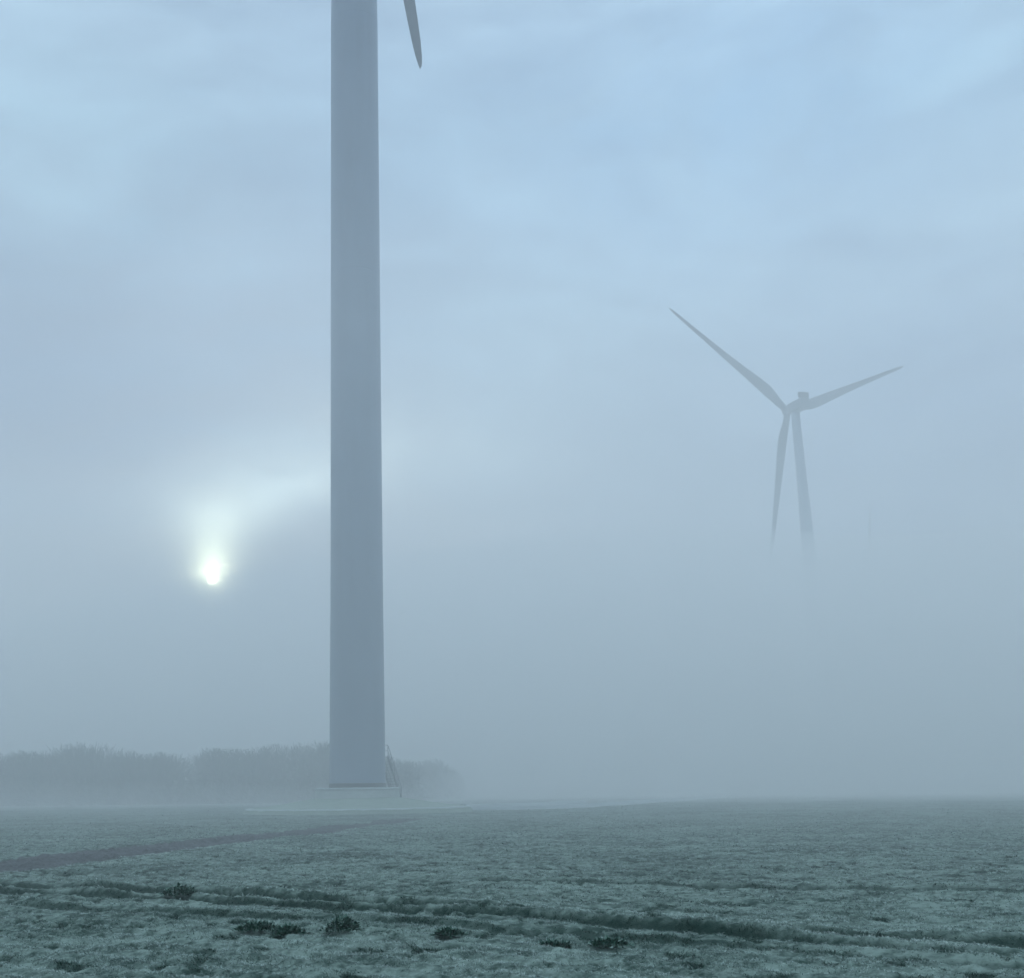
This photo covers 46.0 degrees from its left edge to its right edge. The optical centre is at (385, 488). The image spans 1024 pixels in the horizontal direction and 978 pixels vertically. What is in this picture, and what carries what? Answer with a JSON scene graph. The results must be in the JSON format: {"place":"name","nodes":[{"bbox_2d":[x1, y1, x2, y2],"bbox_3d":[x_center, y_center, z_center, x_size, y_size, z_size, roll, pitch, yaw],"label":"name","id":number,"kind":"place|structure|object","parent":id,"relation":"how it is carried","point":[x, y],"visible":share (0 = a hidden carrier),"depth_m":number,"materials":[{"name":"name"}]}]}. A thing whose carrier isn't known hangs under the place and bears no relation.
{"place":"outdoors","nodes":[
{"label":"outdoors","id":0,"kind":"place"},
{"bbox_2d":[0,818,421,871],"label":"dirt track","id":1,"kind":"structure","parent":0,"point":[40,861],"depth_m":40.75,"materials":[{"name":"soil"}]},
{"bbox_2d":[0,782,1023,977],"bbox_3d":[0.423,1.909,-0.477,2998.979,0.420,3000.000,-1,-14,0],"label":"ground","id":2,"kind":"structure","parent":0,"point":[49,890],"depth_m":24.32,"materials":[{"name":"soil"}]},
{"bbox_2d":[159,882,202,896],"bbox_3d":[-3.775,7.349,21.988,0.812,0.249,0.596,4,-15,-19],"label":"weed clump","id":3,"kind":"object","parent":2,"relation":"on","point":[185,889],"visible":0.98,"depth_m":21.89,"materials":[{"name":"green plant"}]},
{"bbox_2d":[0,739,467,805],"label":"woodland","id":4,"kind":"object","parent":2,"relation":"on","point":[69,777],"visible":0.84,"depth_m":162.61,"materials":[{"name":"grey plant"}]},
{"bbox_2d":[230,918,280,932],"bbox_3d":[-1.806,6.113,16.783,0.824,0.179,0.578,-1,-14,0],"label":"weed clump","id":5,"kind":"object","parent":2,"relation":"on","point":[259,926],"visible":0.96,"depth_m":16.69,"materials":[{"name":"green plant"}]},
{"bbox_2d":[268,922,310,935],"bbox_3d":[-1.360,6.095,16.568,0.627,0.175,0.477,-6,-15,22],"label":"weed clump","id":6,"kind":"object","parent":2,"relation":"on","point":[285,929],"visible":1,"depth_m":16.49,"materials":[{"name":"green plant"}]},
{"bbox_2d":[319,913,365,932],"bbox_3d":[-0.600,5.976,16.493,0.696,0.247,0.466,-1,-14,0],"label":"weed clump","id":7,"kind":"object","parent":2,"relation":"on","point":[346,925],"visible":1,"depth_m":16.42,"materials":[{"name":"green plant"}]},
{"bbox_2d":[244,805,469,810],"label":"kerb","id":8,"kind":"structure","parent":2,"relation":"on","point":[253,809],"depth_m":90.56,"materials":[{"name":"grey concrete"}]},
{"bbox_2d":[242,797,472,814],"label":"turf mound","id":9,"kind":"object","parent":2,"relation":"on","point":[369,803],"visible":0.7,"depth_m":92.85,"materials":[{"name":"plant"}]},
{"bbox_2d":[314,0,421,798],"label":"wind turbine","id":10,"kind":"object","parent":9,"relation":"on","point":[357,764],"visible":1,"depth_m":104.82,"materials":[{"name":"paint"}]},
{"bbox_2d":[430,925,469,937],"bbox_3d":[0.843,5.893,15.949,0.550,0.142,0.410,-1,-14,0],"label":"weed clump","id":11,"kind":"object","parent":2,"relation":"on","point":[450,931],"visible":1,"depth_m":15.89,"materials":[{"name":"green plant"}]},
{"bbox_2d":[536,937,571,948],"bbox_3d":[2.170,5.822,15.334,0.646,0.137,0.450,-1,-14,0],"label":"weed clump","id":12,"kind":"object","parent":2,"relation":"on","point":[553,942],"visible":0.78,"depth_m":15.26,"materials":[{"name":"green plant"}]},
{"bbox_2d":[586,935,634,948],"bbox_3d":[2.824,5.692,15.071,0.628,0.152,0.486,-1,-14,0],"label":"weed clump","id":13,"kind":"object","parent":2,"relation":"on","point":[606,940],"visible":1,"depth_m":14.98,"materials":[{"name":"green plant"}]},
{"bbox_2d":[669,308,903,785],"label":"wind turbine","id":14,"kind":"object","parent":2,"relation":"on","point":[794,408],"visible":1,"depth_m":408.26,"materials":[{"name":"paint"}]},
{"bbox_2d":[801,506,923,783],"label":"wind turbine","id":15,"kind":"object","parent":2,"relation":"on","point":[872,585],"visible":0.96,"depth_m":786.97,"materials":[{"name":"paint"}]},
{"bbox_2d":[0,0,1023,787],"label":"sky","id":16,"kind":"structure","parent":0,"point":[580,586],"materials":[{"name":"blue"}]},
{"bbox_2d":[471,794,749,809],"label":"gravel path","id":17,"kind":"structure","parent":0,"point":[586,805],"depth_m":113.80,"materials":[{"name":"grey gravel"}]}
]}

